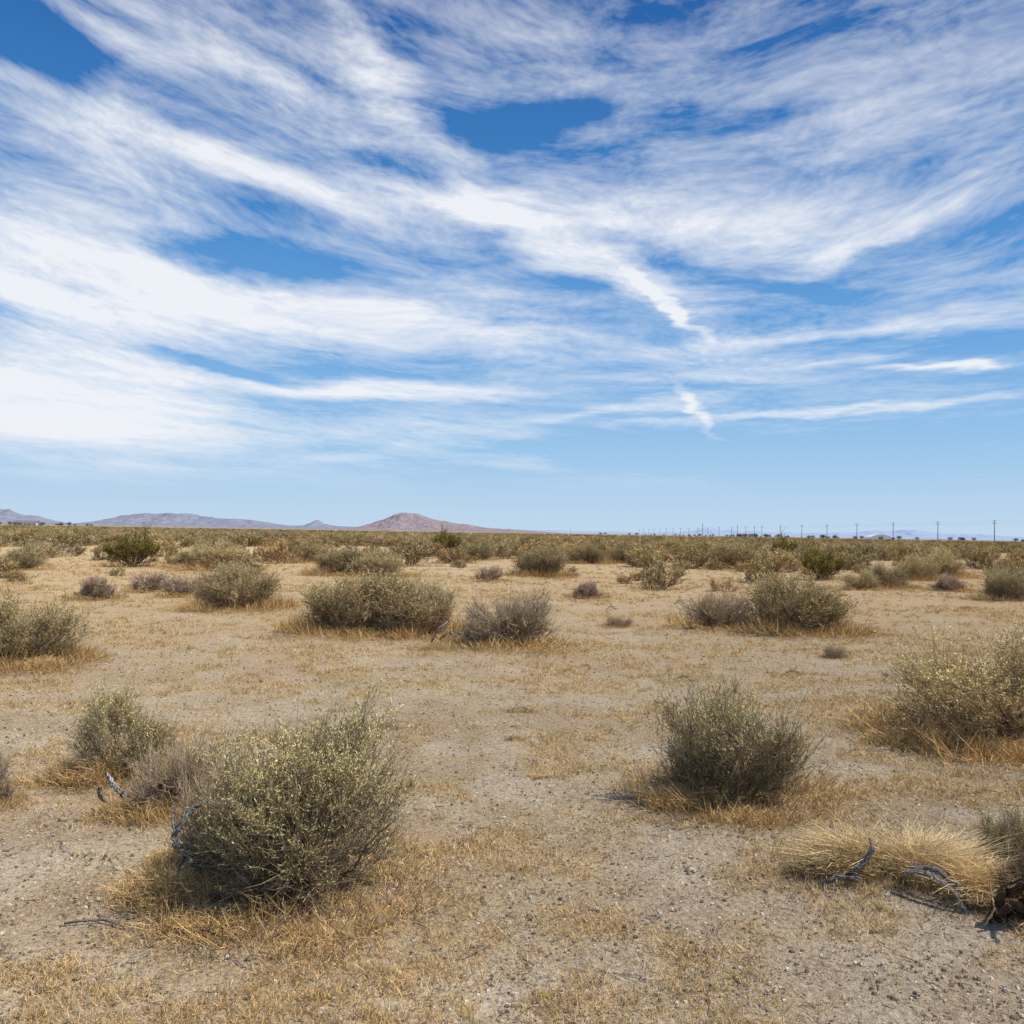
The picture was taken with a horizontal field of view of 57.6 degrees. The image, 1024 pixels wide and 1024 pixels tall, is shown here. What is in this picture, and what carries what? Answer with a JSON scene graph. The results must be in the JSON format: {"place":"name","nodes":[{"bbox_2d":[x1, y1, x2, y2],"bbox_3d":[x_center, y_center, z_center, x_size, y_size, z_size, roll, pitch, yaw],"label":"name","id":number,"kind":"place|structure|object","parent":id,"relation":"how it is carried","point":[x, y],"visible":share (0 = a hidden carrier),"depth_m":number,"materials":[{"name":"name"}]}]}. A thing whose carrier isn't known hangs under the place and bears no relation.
{"place":"outdoors","nodes":[
{"label":"outdoors","id":0,"kind":"place"},
{"bbox_2d":[0,509,68,524],"bbox_3d":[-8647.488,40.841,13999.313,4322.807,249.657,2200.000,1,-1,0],"label":"mountain range","id":1,"kind":"structure","parent":0,"point":[7,515],"depth_m":13786.40,"materials":[{"name":"stone"}]},
{"bbox_2d":[45,513,354,528],"bbox_3d":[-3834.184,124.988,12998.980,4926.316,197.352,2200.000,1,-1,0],"label":"mountain range","id":2,"kind":"structure","parent":0,"point":[174,520],"depth_m":12617.03,"materials":[{"name":"stone"}]},
{"bbox_2d":[332,513,554,532],"bbox_3d":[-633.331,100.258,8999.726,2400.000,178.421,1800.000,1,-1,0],"label":"desert mountain","id":3,"kind":"structure","parent":0,"point":[406,522],"depth_m":8700.31,"materials":[{"name":"stone"}]},
{"bbox_2d":[454,614,500,642],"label":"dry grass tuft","id":4,"kind":"object","parent":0,"point":[464,635],"visible":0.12,"depth_m":13.16,"materials":[{"name":"brown plant"}]},
{"bbox_2d":[0,524,1023,1023],"bbox_3d":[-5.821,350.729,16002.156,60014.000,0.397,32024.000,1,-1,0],"label":"ground","id":5,"kind":"structure","parent":0,"point":[486,736],"depth_m":5.18,"materials":[{"name":"beige sand"}]},
{"bbox_2d":[0,739,29,810],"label":"dry twiggy shrub","id":6,"kind":"object","parent":5,"relation":"on","point":[5,788],"visible":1,"depth_m":5.24,"materials":[{"name":"brown plant"}]},
{"bbox_2d":[0,537,54,570],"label":"sagebrush shrub","id":7,"kind":"object","parent":5,"relation":"on","point":[17,555],"visible":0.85,"depth_m":32.45,"materials":[{"name":"green plant"}]},
{"bbox_2d":[0,652,91,674],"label":"dry grass tuft","id":8,"kind":"object","parent":5,"relation":"on","point":[41,662],"visible":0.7,"depth_m":10.19,"materials":[{"name":"brown plant"}]},
{"bbox_2d":[0,577,115,672],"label":"sagebrush shrub","id":9,"kind":"object","parent":5,"relation":"on","point":[16,644],"visible":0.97,"depth_m":10.59,"materials":[{"name":"green plant"}]},
{"bbox_2d":[0,948,119,1000],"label":"dry grass tuft","id":10,"kind":"object","parent":5,"relation":"on","point":[54,972],"visible":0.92,"depth_m":3.27,"materials":[{"name":"brown plant"}]},
{"bbox_2d":[15,745,134,795],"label":"dry grass tuft","id":11,"kind":"object","parent":5,"relation":"on","point":[77,768],"visible":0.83,"depth_m":5.64,"materials":[{"name":"brown plant"}]},
{"bbox_2d":[57,570,127,599],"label":"dry twiggy shrub","id":12,"kind":"object","parent":5,"relation":"on","point":[89,586],"visible":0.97,"depth_m":19.99,"materials":[{"name":"brown plant"}]},
{"bbox_2d":[64,903,135,928],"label":"dead branch","id":13,"kind":"object","parent":5,"relation":"on","point":[95,920],"visible":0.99,"depth_m":3.69,"materials":[{"name":"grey wood"}]},
{"bbox_2d":[106,772,126,799],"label":"dead branch","id":14,"kind":"object","parent":5,"relation":"on","point":[114,785],"visible":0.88,"depth_m":5.34,"materials":[{"name":"grey wood"}]},
{"bbox_2d":[38,666,195,786],"bbox_3d":[-2.466,1.295,5.929,1.095,0.710,0.988,0,-2,37],"label":"sagebrush shrub","id":15,"kind":"object","parent":5,"relation":"on","point":[128,718],"visible":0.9,"depth_m":5.77,"materials":[{"name":"green plant"}]},
{"bbox_2d":[90,521,168,567],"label":"creosote bush","id":16,"kind":"object","parent":5,"relation":"on","point":[123,551],"visible":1,"depth_m":36.47,"materials":[{"name":"green plant"}]},
{"bbox_2d":[76,788,186,828],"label":"dry grass tuft","id":17,"kind":"object","parent":5,"relation":"on","point":[127,806],"visible":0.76,"depth_m":5.00,"materials":[{"name":"brown plant"}]},
{"bbox_2d":[118,568,173,591],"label":"dry twiggy shrub","id":18,"kind":"object","parent":5,"relation":"on","point":[153,582],"visible":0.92,"depth_m":22.33,"materials":[{"name":"brown plant"}]},
{"bbox_2d":[132,826,184,866],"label":"dry grass tuft","id":19,"kind":"object","parent":5,"relation":"on","point":[168,850],"visible":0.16,"depth_m":4.38,"materials":[{"name":"brown plant"}]},
{"bbox_2d":[95,715,225,825],"bbox_3d":[-1.911,1.389,5.206,0.799,0.567,0.831,1,-1,-5],"label":"dry twiggy shrub","id":20,"kind":"object","parent":5,"relation":"on","point":[152,780],"visible":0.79,"depth_m":5.11,"materials":[{"name":"grey plant"}]},
{"bbox_2d":[94,851,245,918],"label":"dry grass tuft","id":21,"kind":"object","parent":5,"relation":"on","point":[156,889],"visible":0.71,"depth_m":3.90,"materials":[{"name":"brown plant"}]},
{"bbox_2d":[170,779,224,876],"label":"dead branch","id":22,"kind":"object","parent":21,"relation":"on","point":[174,834],"visible":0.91,"depth_m":3.94,"materials":[{"name":"grey wood"}]},
{"bbox_2d":[153,571,202,597],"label":"dry twiggy shrub","id":23,"kind":"object","parent":5,"relation":"on","point":[182,587],"visible":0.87,"depth_m":21.00,"materials":[{"name":"brown plant"}]},
{"bbox_2d":[155,539,216,568],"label":"sagebrush shrub","id":24,"kind":"object","parent":5,"relation":"on","point":[183,558],"visible":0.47,"depth_m":36.12,"materials":[{"name":"green plant"}]},
{"bbox_2d":[111,898,273,961],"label":"dry grass tuft","id":25,"kind":"object","parent":5,"relation":"on","point":[175,927],"visible":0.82,"depth_m":3.59,"materials":[{"name":"brown plant"}]},
{"bbox_2d":[167,596,226,612],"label":"dry grass tuft","id":26,"kind":"object","parent":5,"relation":"on","point":[183,609],"visible":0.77,"depth_m":17.68,"materials":[{"name":"brown plant"}]},
{"bbox_2d":[143,719,275,891],"bbox_3d":[-1.302,1.279,4.205,0.770,0.729,0.740,0,-2,44],"label":"dry twiggy shrub","id":27,"kind":"object","parent":5,"relation":"on","point":[187,823],"visible":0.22,"depth_m":4.14,"materials":[{"name":"brown plant"}]},
{"bbox_2d":[165,536,273,569],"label":"sagebrush shrub","id":28,"kind":"object","parent":5,"relation":"on","point":[208,558],"visible":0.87,"depth_m":34.92,"materials":[{"name":"green plant"}]},
{"bbox_2d":[193,910,255,952],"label":"dead branch","id":29,"kind":"object","parent":5,"relation":"on","point":[213,933],"visible":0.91,"depth_m":3.51,"materials":[{"name":"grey wood"}]},
{"bbox_2d":[176,554,302,611],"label":"sagebrush shrub","id":30,"kind":"object","parent":5,"relation":"on","point":[249,594],"visible":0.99,"depth_m":18.16,"materials":[{"name":"green plant"}]},
{"bbox_2d":[179,854,333,929],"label":"dead branch","id":31,"kind":"object","parent":5,"relation":"on","point":[285,902],"visible":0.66,"depth_m":3.67,"materials":[{"name":"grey wood"}]},
{"bbox_2d":[206,842,351,925],"bbox_3d":[-0.960,1.489,3.753,0.642,0.317,0.306,1,-1,0],"label":"dead branch","id":32,"kind":"object","parent":5,"relation":"on","point":[254,887],"visible":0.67,"depth_m":3.79,"materials":[{"name":"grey wood"}]},
{"bbox_2d":[115,667,455,956],"bbox_3d":[-0.957,1.165,4.058,1.454,0.982,1.473,1,-1,3],"label":"sagebrush shrub","id":33,"kind":"object","parent":5,"relation":"on","point":[280,812],"visible":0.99,"depth_m":3.86,"materials":[{"name":"green plant"}]},
{"bbox_2d":[285,536,326,561],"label":"sagebrush shrub","id":34,"kind":"object","parent":5,"relation":"on","point":[310,551],"visible":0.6,"depth_m":45.15,"materials":[{"name":"green plant"}]},
{"bbox_2d":[289,562,343,576],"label":"dry grass tuft","id":35,"kind":"object","parent":5,"relation":"on","point":[313,572],"visible":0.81,"depth_m":31.88,"materials":[{"name":"brown plant"}]},
{"bbox_2d":[239,915,403,977],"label":"dry grass tuft","id":36,"kind":"object","parent":5,"relation":"on","point":[335,949],"visible":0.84,"depth_m":3.50,"materials":[{"name":"brown plant"}]},
{"bbox_2d":[297,543,377,576],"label":"sagebrush shrub","id":37,"kind":"object","parent":5,"relation":"on","point":[323,560],"visible":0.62,"depth_m":32.50,"materials":[{"name":"green plant"}]},
{"bbox_2d":[299,621,406,639],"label":"dry grass tuft","id":38,"kind":"object","parent":5,"relation":"on","point":[335,628],"visible":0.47,"depth_m":13.80,"materials":[{"name":"brown plant"}]},
{"bbox_2d":[266,558,443,638],"bbox_3d":[-2.376,1.285,14.446,2.881,1.200,2.743,1,-1,-18],"label":"sagebrush shrub","id":39,"kind":"object","parent":5,"relation":"on","point":[326,608],"visible":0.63,"depth_m":14.00,"materials":[{"name":"green plant"}]},
{"bbox_2d":[335,543,422,577],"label":"sagebrush shrub","id":40,"kind":"object","parent":5,"relation":"on","point":[383,559],"visible":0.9,"depth_m":31.90,"materials":[{"name":"green plant"}]},
{"bbox_2d":[366,722,406,730],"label":"dry grass tuft","id":41,"kind":"object","parent":5,"relation":"on","point":[392,726],"visible":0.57,"depth_m":7.39,"materials":[{"name":"brown plant"}]},
{"bbox_2d":[349,568,468,640],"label":"sagebrush shrub","id":42,"kind":"object","parent":5,"relation":"on","point":[439,605],"visible":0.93,"depth_m":13.94,"materials":[{"name":"green plant"}]},
{"bbox_2d":[407,640,462,652],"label":"dry grass tuft","id":43,"kind":"object","parent":5,"relation":"on","point":[428,647],"visible":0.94,"depth_m":12.31,"materials":[{"name":"brown plant"}]},
{"bbox_2d":[431,619,449,641],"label":"dead branch","id":44,"kind":"object","parent":5,"relation":"on","point":[441,627],"visible":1,"depth_m":12.86,"materials":[{"name":"grey wood"}]},
{"bbox_2d":[432,516,465,549],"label":"creosote bush","id":45,"kind":"object","parent":5,"relation":"on","point":[443,538],"visible":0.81,"depth_m":61.69,"materials":[{"name":"green plant"}]},
{"bbox_2d":[438,624,466,641],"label":"dead branch","id":46,"kind":"object","parent":5,"relation":"on","point":[450,633],"visible":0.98,"depth_m":12.79,"materials":[{"name":"grey wood"}]},
{"bbox_2d":[460,535,503,559],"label":"sagebrush shrub","id":47,"kind":"object","parent":5,"relation":"on","point":[486,550],"visible":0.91,"depth_m":51.59,"materials":[{"name":"green plant"}]},
{"bbox_2d":[470,563,508,580],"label":"dry twiggy shrub","id":48,"kind":"object","parent":5,"relation":"on","point":[491,574],"visible":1,"depth_m":29.84,"materials":[{"name":"brown plant"}]},
{"bbox_2d":[434,571,581,650],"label":"dry twiggy shrub","id":49,"kind":"object","parent":5,"relation":"on","point":[521,618],"visible":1,"depth_m":12.67,"materials":[{"name":"grey plant"}]},
{"bbox_2d":[0,524,1022,544],"bbox_3d":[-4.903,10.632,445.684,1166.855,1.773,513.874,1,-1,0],"label":"distant creosote scrub","id":50,"kind":"object","parent":5,"relation":"on","point":[600,535],"visible":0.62,"depth_m":363.04,"materials":[{"name":"green plant"}]},
{"bbox_2d":[0,556,1023,1023],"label":"dry grass patches","id":51,"kind":"object","parent":5,"relation":"on","point":[338,992],"visible":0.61,"depth_m":5.02,"materials":[{"name":"brown plant"}]},
{"bbox_2d":[0,521,1023,541],"bbox_3d":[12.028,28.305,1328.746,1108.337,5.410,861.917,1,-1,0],"label":"distant tree row","id":52,"kind":"object","parent":5,"relation":"on","point":[738,535],"visible":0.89,"depth_m":966.12,"materials":[{"name":"green plant"}]},
{"bbox_2d":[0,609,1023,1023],"bbox_3d":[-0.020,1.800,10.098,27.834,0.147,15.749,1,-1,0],"label":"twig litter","id":53,"kind":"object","parent":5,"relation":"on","point":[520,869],"visible":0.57,"depth_m":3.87,"materials":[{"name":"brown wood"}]},
{"bbox_2d":[0,525,1023,592],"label":"distant scrub","id":54,"kind":"object","parent":5,"relation":"on","point":[689,552],"visible":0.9,"depth_m":59.00,"materials":[{"name":"green plant"}]},
{"bbox_2d":[504,734,526,741],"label":"dry grass tuft","id":55,"kind":"object","parent":5,"relation":"on","point":[515,737],"visible":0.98,"depth_m":6.96,"materials":[{"name":"brown plant"}]},
{"bbox_2d":[495,705,540,712],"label":"dry grass tuft","id":56,"kind":"object","parent":5,"relation":"on","point":[518,711],"visible":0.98,"depth_m":8.29,"materials":[{"name":"brown plant"}]},
{"bbox_2d":[522,772,550,779],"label":"dry grass tuft","id":57,"kind":"object","parent":5,"relation":"on","point":[534,777],"visible":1,"depth_m":6.05,"materials":[{"name":"brown plant"}]},
{"bbox_2d":[503,543,580,577],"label":"sagebrush shrub","id":58,"kind":"object","parent":5,"relation":"on","point":[543,563],"visible":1,"depth_m":34.08,"materials":[{"name":"green plant"}]},
{"bbox_2d":[515,644,583,655],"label":"dry grass tuft","id":59,"kind":"object","parent":5,"relation":"on","point":[553,651],"visible":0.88,"depth_m":12.22,"materials":[{"name":"brown plant"}]},
{"bbox_2d":[557,538,617,564],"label":"sagebrush shrub","id":60,"kind":"object","parent":5,"relation":"on","point":[590,551],"visible":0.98,"depth_m":48.52,"materials":[{"name":"green plant"}]},
{"bbox_2d":[562,578,613,598],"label":"dry twiggy shrub","id":61,"kind":"object","parent":5,"relation":"on","point":[589,590],"visible":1,"depth_m":22.81,"materials":[{"name":"brown plant"}]},
{"bbox_2d":[596,614,639,627],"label":"dry twiggy shrub","id":62,"kind":"object","parent":5,"relation":"on","point":[611,620],"visible":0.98,"depth_m":15.88,"materials":[{"name":"brown plant"}]},
{"bbox_2d":[598,537,660,563],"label":"sagebrush shrub","id":63,"kind":"object","parent":5,"relation":"on","point":[618,553],"visible":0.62,"depth_m":50.63,"materials":[{"name":"green plant"}]},
{"bbox_2d":[624,773,735,812],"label":"dry grass tuft","id":64,"kind":"object","parent":5,"relation":"on","point":[665,795],"visible":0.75,"depth_m":5.43,"materials":[{"name":"brown plant"}]},
{"bbox_2d":[662,578,769,630],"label":"dry twiggy shrub","id":65,"kind":"object","parent":5,"relation":"on","point":[712,611],"visible":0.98,"depth_m":15.62,"materials":[{"name":"grey plant"}]},
{"bbox_2d":[694,539,770,567],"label":"sagebrush shrub","id":66,"kind":"object","parent":5,"relation":"on","point":[727,557],"visible":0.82,"depth_m":45.25,"materials":[{"name":"green plant"}]},
{"bbox_2d":[612,650,862,830],"bbox_3d":[1.394,1.304,5.660,1.591,0.891,1.664,1,-1,-9],"label":"sagebrush shrub","id":67,"kind":"object","parent":5,"relation":"on","point":[711,761],"visible":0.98,"depth_m":5.44,"materials":[{"name":"green plant"}]},
{"bbox_2d":[695,798,806,834],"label":"dry grass tuft","id":68,"kind":"object","parent":5,"relation":"on","point":[737,812],"visible":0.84,"depth_m":5.13,"materials":[{"name":"brown plant"}]},
{"bbox_2d":[769,527,802,555],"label":"creosote bush","id":69,"kind":"object","parent":5,"relation":"on","point":[784,542],"visible":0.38,"depth_m":59.38,"materials":[{"name":"green plant"}]},
{"bbox_2d":[744,621,846,638],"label":"dry grass tuft","id":70,"kind":"object","parent":5,"relation":"on","point":[805,630],"visible":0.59,"depth_m":14.72,"materials":[{"name":"brown plant"}]},
{"bbox_2d":[717,562,882,638],"bbox_3d":[4.701,1.414,15.487,2.743,1.225,2.881,1,-1,-2],"label":"sagebrush shrub","id":71,"kind":"object","parent":5,"relation":"on","point":[816,608],"visible":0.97,"depth_m":14.96,"materials":[{"name":"green plant"}]},
{"bbox_2d":[789,532,854,579],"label":"creosote bush","id":72,"kind":"object","parent":5,"relation":"on","point":[826,563],"visible":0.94,"depth_m":34.73,"materials":[{"name":"green plant"}]},
{"bbox_2d":[814,639,854,659],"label":"dry twiggy shrub","id":73,"kind":"object","parent":5,"relation":"on","point":[832,651],"visible":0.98,"depth_m":12.11,"materials":[{"name":"brown plant"}]},
{"bbox_2d":[759,814,919,882],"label":"dry grass clump","id":74,"kind":"object","parent":5,"relation":"on","point":[836,855],"visible":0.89,"depth_m":4.30,"materials":[{"name":"brown plant"}]},
{"bbox_2d":[821,873,860,885],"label":"dead branch","id":75,"kind":"object","parent":5,"relation":"on","point":[837,876],"visible":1,"depth_m":4.14,"materials":[{"name":"grey wood"}]},
{"bbox_2d":[828,623,886,635],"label":"dry grass tuft","id":76,"kind":"object","parent":5,"relation":"on","point":[861,630],"visible":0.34,"depth_m":15.06,"materials":[{"name":"brown plant"}]},
{"bbox_2d":[844,837,876,880],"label":"dead branch","id":77,"kind":"object","parent":5,"relation":"on","point":[861,863],"visible":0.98,"depth_m":4.17,"materials":[{"name":"grey wood"}]},
{"bbox_2d":[832,566,889,589],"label":"sagebrush shrub","id":78,"kind":"object","parent":5,"relation":"on","point":[866,581],"visible":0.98,"depth_m":28.72,"materials":[{"name":"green plant"}]},
{"bbox_2d":[843,558,923,588],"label":"sagebrush shrub","id":79,"kind":"object","parent":5,"relation":"on","point":[892,577],"visible":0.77,"depth_m":29.73,"materials":[{"name":"green plant"}]},
{"bbox_2d":[853,717,955,751],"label":"dry grass tuft","id":80,"kind":"object","parent":5,"relation":"on","point":[895,735],"visible":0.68,"depth_m":7.22,"materials":[{"name":"brown plant"}]},
{"bbox_2d":[885,553,948,581],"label":"sagebrush shrub","id":81,"kind":"object","parent":5,"relation":"on","point":[915,566],"visible":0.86,"depth_m":35.47,"materials":[{"name":"green plant"}]},
{"bbox_2d":[831,797,1022,895],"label":"dry grass clump","id":82,"kind":"object","parent":5,"relation":"on","point":[933,848],"visible":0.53,"depth_m":4.23,"materials":[{"name":"brown plant"}]},
{"bbox_2d":[833,609,1023,772],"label":"sagebrush shrub","id":83,"kind":"object","parent":5,"relation":"on","point":[981,699],"visible":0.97,"depth_m":7.24,"materials":[{"name":"green plant"}]},
{"bbox_2d":[904,869,967,914],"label":"dead branch","id":84,"kind":"object","parent":5,"relation":"on","point":[938,879],"visible":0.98,"depth_m":4.01,"materials":[{"name":"grey wood"}]},
{"bbox_2d":[909,864,972,908],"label":"dead branch","id":85,"kind":"object","parent":5,"relation":"on","point":[935,871],"visible":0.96,"depth_m":4.04,"materials":[{"name":"grey wood"}]},
{"bbox_2d":[917,572,976,591],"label":"dry twiggy shrub","id":86,"kind":"object","parent":5,"relation":"on","point":[949,583],"visible":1,"depth_m":28.73,"materials":[{"name":"brown plant"}]},
{"bbox_2d":[911,543,982,578],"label":"sagebrush shrub","id":87,"kind":"object","parent":5,"relation":"on","point":[952,567],"visible":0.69,"depth_m":38.48,"materials":[{"name":"green plant"}]},
{"bbox_2d":[923,843,1021,912],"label":"dry grass clump","id":88,"kind":"object","parent":5,"relation":"on","point":[976,894],"visible":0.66,"depth_m":4.03,"materials":[{"name":"brown plant"}]},
{"bbox_2d":[952,731,1023,764],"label":"dry grass tuft","id":89,"kind":"object","parent":5,"relation":"on","point":[1018,745],"visible":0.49,"depth_m":6.85,"materials":[{"name":"brown plant"}]},
{"bbox_2d":[983,885,996,925],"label":"dead branch","id":90,"kind":"object","parent":5,"relation":"on","point":[989,917],"visible":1,"depth_m":3.79,"materials":[{"name":"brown wood"}]},
{"bbox_2d":[960,557,1023,601],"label":"sagebrush shrub","id":91,"kind":"object","parent":5,"relation":"on","point":[1007,585],"visible":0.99,"depth_m":24.56,"materials":[{"name":"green plant"}]},
{"bbox_2d":[969,836,1023,926],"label":"dry twiggy shrub","id":92,"kind":"object","parent":5,"relation":"on","point":[1016,869],"visible":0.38,"depth_m":3.97,"materials":[{"name":"brown plant"}]},
{"bbox_2d":[970,794,1023,868],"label":"dry twiggy shrub","id":93,"kind":"object","parent":5,"relation":"on","point":[1016,826],"visible":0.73,"depth_m":4.38,"materials":[{"name":"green plant"}]},
{"bbox_2d":[984,872,1023,923],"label":"dead branch","id":94,"kind":"object","parent":5,"relation":"on","point":[1003,894],"visible":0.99,"depth_m":3.79,"materials":[{"name":"brown wood"}]},
{"bbox_2d":[995,893,1023,922],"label":"dead branch","id":95,"kind":"object","parent":5,"relation":"on","point":[1004,909],"visible":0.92,"depth_m":3.80,"materials":[{"name":"brown wood"}]},
{"bbox_2d":[1001,916,1023,940],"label":"dry grass tuft","id":96,"kind":"object","parent":5,"relation":"on","point":[1017,929],"visible":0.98,"depth_m":3.73,"materials":[{"name":"brown plant"}]},
{"bbox_2d":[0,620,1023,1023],"bbox_3d":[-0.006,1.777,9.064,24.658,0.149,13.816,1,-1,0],"label":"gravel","id":97,"kind":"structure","parent":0,"point":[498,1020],"depth_m":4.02,"materials":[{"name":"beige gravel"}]},
{"bbox_2d":[0,0,1023,536],"label":"sky","id":98,"kind":"structure","parent":0,"point":[580,265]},
{"bbox_2d":[514,529,1023,540],"bbox_3d":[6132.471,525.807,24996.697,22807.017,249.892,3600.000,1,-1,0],"label":"distant hills","id":99,"kind":"structure","parent":0,"point":[908,534],"depth_m":24491.84,"materials":[{"name":"stone"}]},
{"bbox_2d":[864,535,891,539],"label":"quonset barn","id":100,"kind":"structure","parent":0,"point":[879,537],"depth_m":891.88,"materials":[{"name":"white metal"}]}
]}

